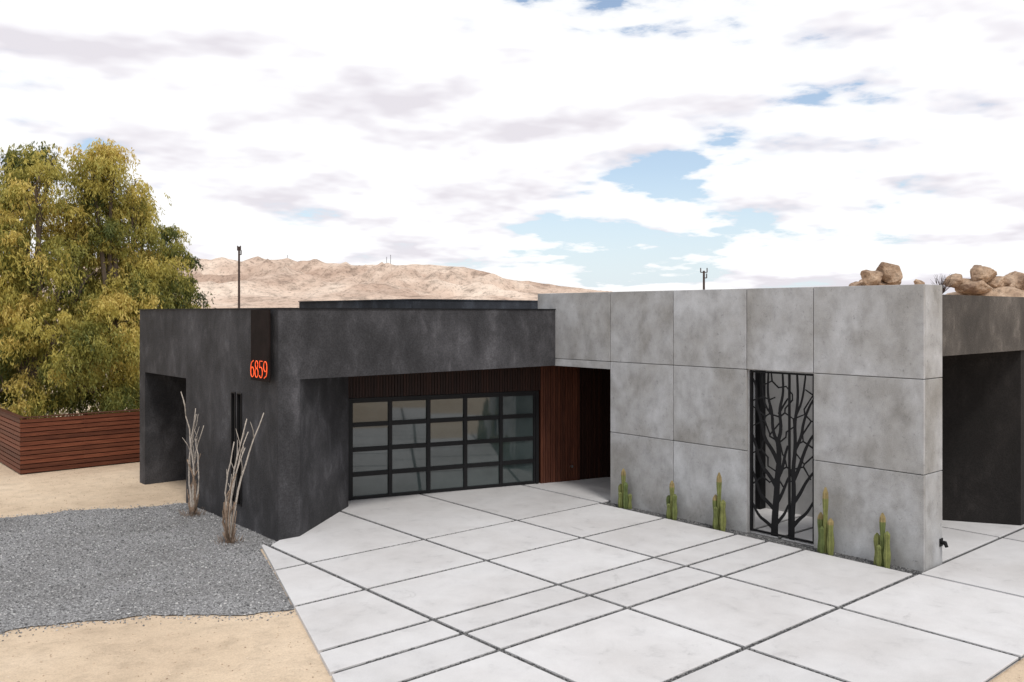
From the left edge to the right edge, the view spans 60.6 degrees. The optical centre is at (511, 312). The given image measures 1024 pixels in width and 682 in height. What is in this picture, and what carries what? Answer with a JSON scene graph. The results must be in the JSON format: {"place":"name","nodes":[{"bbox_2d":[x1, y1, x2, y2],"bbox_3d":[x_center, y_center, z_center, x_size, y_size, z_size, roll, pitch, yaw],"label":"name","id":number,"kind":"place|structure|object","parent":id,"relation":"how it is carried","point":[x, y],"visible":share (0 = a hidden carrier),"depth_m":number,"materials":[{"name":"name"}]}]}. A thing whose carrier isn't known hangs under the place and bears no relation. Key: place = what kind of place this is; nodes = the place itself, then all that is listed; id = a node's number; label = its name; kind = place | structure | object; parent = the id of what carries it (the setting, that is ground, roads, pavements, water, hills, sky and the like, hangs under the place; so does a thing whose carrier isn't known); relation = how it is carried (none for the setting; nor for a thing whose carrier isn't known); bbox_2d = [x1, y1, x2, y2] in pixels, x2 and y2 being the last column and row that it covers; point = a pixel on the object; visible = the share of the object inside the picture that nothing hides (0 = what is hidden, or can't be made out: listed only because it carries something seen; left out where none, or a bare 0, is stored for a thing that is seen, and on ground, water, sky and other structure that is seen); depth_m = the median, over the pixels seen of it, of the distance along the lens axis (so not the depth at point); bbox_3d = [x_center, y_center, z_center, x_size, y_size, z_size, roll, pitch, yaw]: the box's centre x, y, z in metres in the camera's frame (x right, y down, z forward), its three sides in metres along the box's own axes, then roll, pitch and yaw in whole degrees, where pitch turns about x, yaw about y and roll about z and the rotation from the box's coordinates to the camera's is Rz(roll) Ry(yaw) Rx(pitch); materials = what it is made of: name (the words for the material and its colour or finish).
{"place":"outdoors","nodes":[
{"label":"outdoors","id":0,"kind":"place"},
{"bbox_2d":[0,256,611,309],"bbox_3d":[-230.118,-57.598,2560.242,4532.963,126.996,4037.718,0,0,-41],"label":"mountain range","id":1,"kind":"structure","parent":0,"point":[281,283],"depth_m":1481.93,"materials":[{"name":"soil"}]},
{"bbox_2d":[348,391,538,500],"bbox_3d":[-1.420,2.835,19.114,4.420,2.120,0.109,0,0,-25],"label":"garage door frame","id":2,"kind":"object","parent":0,"point":[428,445],"visible":0.98,"depth_m":19.01,"materials":[{"name":"black metal"}]},
{"bbox_2d":[353,395,532,496],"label":"garage door panes","id":3,"kind":"object","parent":2,"relation":"in","point":[368,436],"visible":1,"depth_m":19.08,"materials":[{"name":"grey glass"}]},
{"bbox_2d":[0,319,1023,681],"bbox_3d":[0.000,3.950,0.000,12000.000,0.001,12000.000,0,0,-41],"label":"ground","id":4,"kind":"structure","parent":0,"point":[112,651],"depth_m":10.56,"materials":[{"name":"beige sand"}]},
{"bbox_2d":[0,140,139,418],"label":"pepper tree","id":5,"kind":"object","parent":4,"relation":"on","point":[30,381],"visible":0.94,"depth_m":26.46,"materials":[{"name":"green plant"}]},
{"bbox_2d":[0,408,139,474],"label":"slatted wood fence","id":6,"kind":"object","parent":4,"relation":"on","point":[36,444],"visible":0.7,"depth_m":22.21,"materials":[{"name":"brown wood"}]},
{"bbox_2d":[41,136,186,413],"bbox_3d":[-12.776,-0.843,28.252,4.142,9.711,4.832,0,0,-7],"label":"pepper tree","id":7,"kind":"object","parent":4,"relation":"on","point":[128,300],"visible":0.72,"depth_m":27.86,"materials":[{"name":"green plant"}]},
{"bbox_2d":[0,500,296,640],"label":"gravel bed","id":8,"kind":"object","parent":4,"relation":"on","point":[71,565],"visible":0.98,"depth_m":13.49,"materials":[{"name":"grey gravel"}]},
{"bbox_2d":[179,392,205,516],"bbox_3d":[-6.193,2.745,17.032,0.510,2.434,0.498,0,0,-41],"label":"ocotillo","id":9,"kind":"object","parent":8,"relation":"on","point":[193,497],"visible":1,"depth_m":17.02,"materials":[{"name":"brown plant"}]},
{"bbox_2d":[214,413,263,545],"bbox_3d":[-4.706,2.848,14.997,0.776,2.242,0.494,0,0,6],"label":"ocotillo","id":10,"kind":"object","parent":8,"relation":"on","point":[228,524],"visible":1,"depth_m":15.01,"materials":[{"name":"brown plant"}]},
{"bbox_2d":[118,192,214,365],"bbox_3d":[-12.263,-0.069,30.046,4.779,8.163,3.222,0,0,-41],"label":"pepper tree","id":11,"kind":"object","parent":4,"relation":"on","point":[186,285],"visible":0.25,"depth_m":30.24,"materials":[{"name":"green plant"}]},
{"bbox_2d":[237,246,241,307],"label":"utility pole","id":12,"kind":"object","parent":4,"relation":"on","point":[239,250],"visible":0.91,"depth_m":59.94,"materials":[{"name":"grey metal"}]},
{"bbox_2d":[140,309,554,540],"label":"stucco walls","id":13,"kind":"structure","parent":4,"relation":"on","point":[295,480],"depth_m":16.77,"materials":[{"name":"black paint"}]},
{"bbox_2d":[231,392,241,506],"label":"slot window frames","id":14,"kind":"structure","parent":13,"relation":"attached to","point":[233,419],"depth_m":16.35,"materials":[{"name":"black metal"}]},
{"bbox_2d":[250,310,270,381],"bbox_3d":[-4.374,0.568,15.341,0.138,1.245,0.730,0,0,-41],"label":"house number sign","id":15,"kind":"object","parent":13,"relation":"attached to","point":[260,368],"visible":1,"depth_m":15.25,"materials":[{"name":"metal"}]},
{"bbox_2d":[139,308,555,309],"bbox_3d":[-3.868,-0.081,19.864,6.590,0.018,7.160,0,0,-41],"label":"parapet cap","id":16,"kind":"object","parent":13,"relation":"on","point":[347,308],"visible":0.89,"depth_m":16.99,"materials":[{"name":"black metal"}]},
{"bbox_2d":[298,299,537,308],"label":"raised roof block","id":17,"kind":"structure","parent":13,"relation":"on","point":[457,303],"depth_m":23.22,"materials":[{"name":"stone"}]},
{"bbox_2d":[348,366,610,483],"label":"redwood cladding","id":18,"kind":"structure","parent":13,"relation":"attached to","point":[574,417],"depth_m":20.17,"materials":[{"name":"brown wood"}]},
{"bbox_2d":[700,268,707,289],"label":"utility pole","id":19,"kind":"object","parent":4,"relation":"on","point":[704,272],"visible":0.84,"depth_m":109.90,"materials":[{"name":"grey metal"}]},
{"bbox_2d":[555,358,938,531],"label":"wall","id":20,"kind":"structure","parent":4,"relation":"on","point":[748,450],"depth_m":15.67,"materials":[{"name":"grey concrete"}]},
{"bbox_2d":[538,284,941,571],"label":"concrete panels","id":21,"kind":"object","parent":20,"relation":"attached to","point":[882,421],"visible":0.83,"depth_m":15.15,"materials":[{"name":"grey concrete"}]},
{"bbox_2d":[750,370,813,543],"bbox_3d":[4.686,2.473,15.200,0.060,2.901,1.278,0,0,-41],"label":"metal tree screen","id":22,"kind":"object","parent":20,"relation":"attached to","point":[793,498],"visible":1,"depth_m":15.19,"materials":[{"name":"black metal"}]},
{"bbox_2d":[939,538,947,547],"bbox_3d":[6.715,3.576,13.594,0.100,0.131,0.122,0,0,-41],"label":"wall spigot","id":23,"kind":"object","parent":20,"relation":"attached to","point":[942,543],"depth_m":13.60,"materials":[{"name":"black metal"}]},
{"bbox_2d":[755,370,814,516],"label":"courtyard wall","id":24,"kind":"structure","parent":4,"relation":"on","point":[804,502],"depth_m":17.20,"materials":[{"name":"grey paint"}]},
{"bbox_2d":[849,262,924,285],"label":"boulder outcrop","id":25,"kind":"object","parent":4,"relation":"on","point":[884,273],"visible":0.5,"depth_m":53.84,"materials":[{"name":"stone"}]},
{"bbox_2d":[939,350,1023,525],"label":"carport back wall","id":26,"kind":"structure","parent":4,"relation":"on","point":[982,470],"depth_m":16.26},
{"bbox_2d":[942,295,1023,355],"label":"carport fascia","id":27,"kind":"structure","parent":26,"relation":"attached to","point":[972,324],"depth_m":14.77,"materials":[{"name":"grey concrete"}]},
{"bbox_2d":[944,265,1023,296],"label":"boulder outcrop","id":28,"kind":"object","parent":4,"relation":"on","point":[984,281],"visible":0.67,"depth_m":46.70,"materials":[{"name":"stone"}]},
{"bbox_2d":[932,275,951,293],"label":"dry shrub","id":29,"kind":"object","parent":28,"relation":"on","point":[945,288],"visible":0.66,"depth_m":46.91,"materials":[{"name":"grey plant"}]},
{"bbox_2d":[0,0,1023,294],"label":"sky","id":30,"kind":"structure","parent":0,"point":[604,145],"materials":[{"name":"white"}]},
{"bbox_2d":[261,477,1023,681],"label":"driveway","id":31,"kind":"structure","parent":0,"point":[583,580],"depth_m":12.00,"materials":[{"name":"concrete"}]},
{"bbox_2d":[618,468,631,508],"bbox_3d":[2.249,3.530,17.588,0.201,0.800,0.366,0,0,-41],"label":"columnar cactus","id":32,"kind":"object","parent":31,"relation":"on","point":[624,499],"visible":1,"depth_m":17.56,"materials":[{"name":"green plant"}]},
{"bbox_2d":[666,480,677,519],"bbox_3d":[3.015,3.560,16.663,0.162,0.740,0.313,0,0,-19],"label":"columnar cactus","id":33,"kind":"object","parent":31,"relation":"on","point":[671,504],"visible":1,"depth_m":16.62,"materials":[{"name":"green plant"}]},
{"bbox_2d":[712,472,725,531],"bbox_3d":[3.722,3.410,15.830,0.174,1.040,0.338,0,0,-20],"label":"columnar cactus","id":34,"kind":"object","parent":31,"relation":"on","point":[719,515],"visible":1,"depth_m":15.81,"materials":[{"name":"green plant"}]},
{"bbox_2d":[817,487,833,555],"bbox_3d":[5.083,3.380,14.257,0.172,1.100,0.340,0,0,-23],"label":"columnar cactus","id":35,"kind":"object","parent":31,"relation":"on","point":[825,525],"visible":1,"depth_m":14.22,"materials":[{"name":"green plant"}]},
{"bbox_2d":[874,513,890,568],"bbox_3d":[5.699,3.510,13.538,0.163,0.840,0.312,0,0,-19],"label":"columnar cactus","id":36,"kind":"object","parent":31,"relation":"on","point":[882,555],"visible":1,"depth_m":13.51,"materials":[{"name":"green plant"}]}
]}

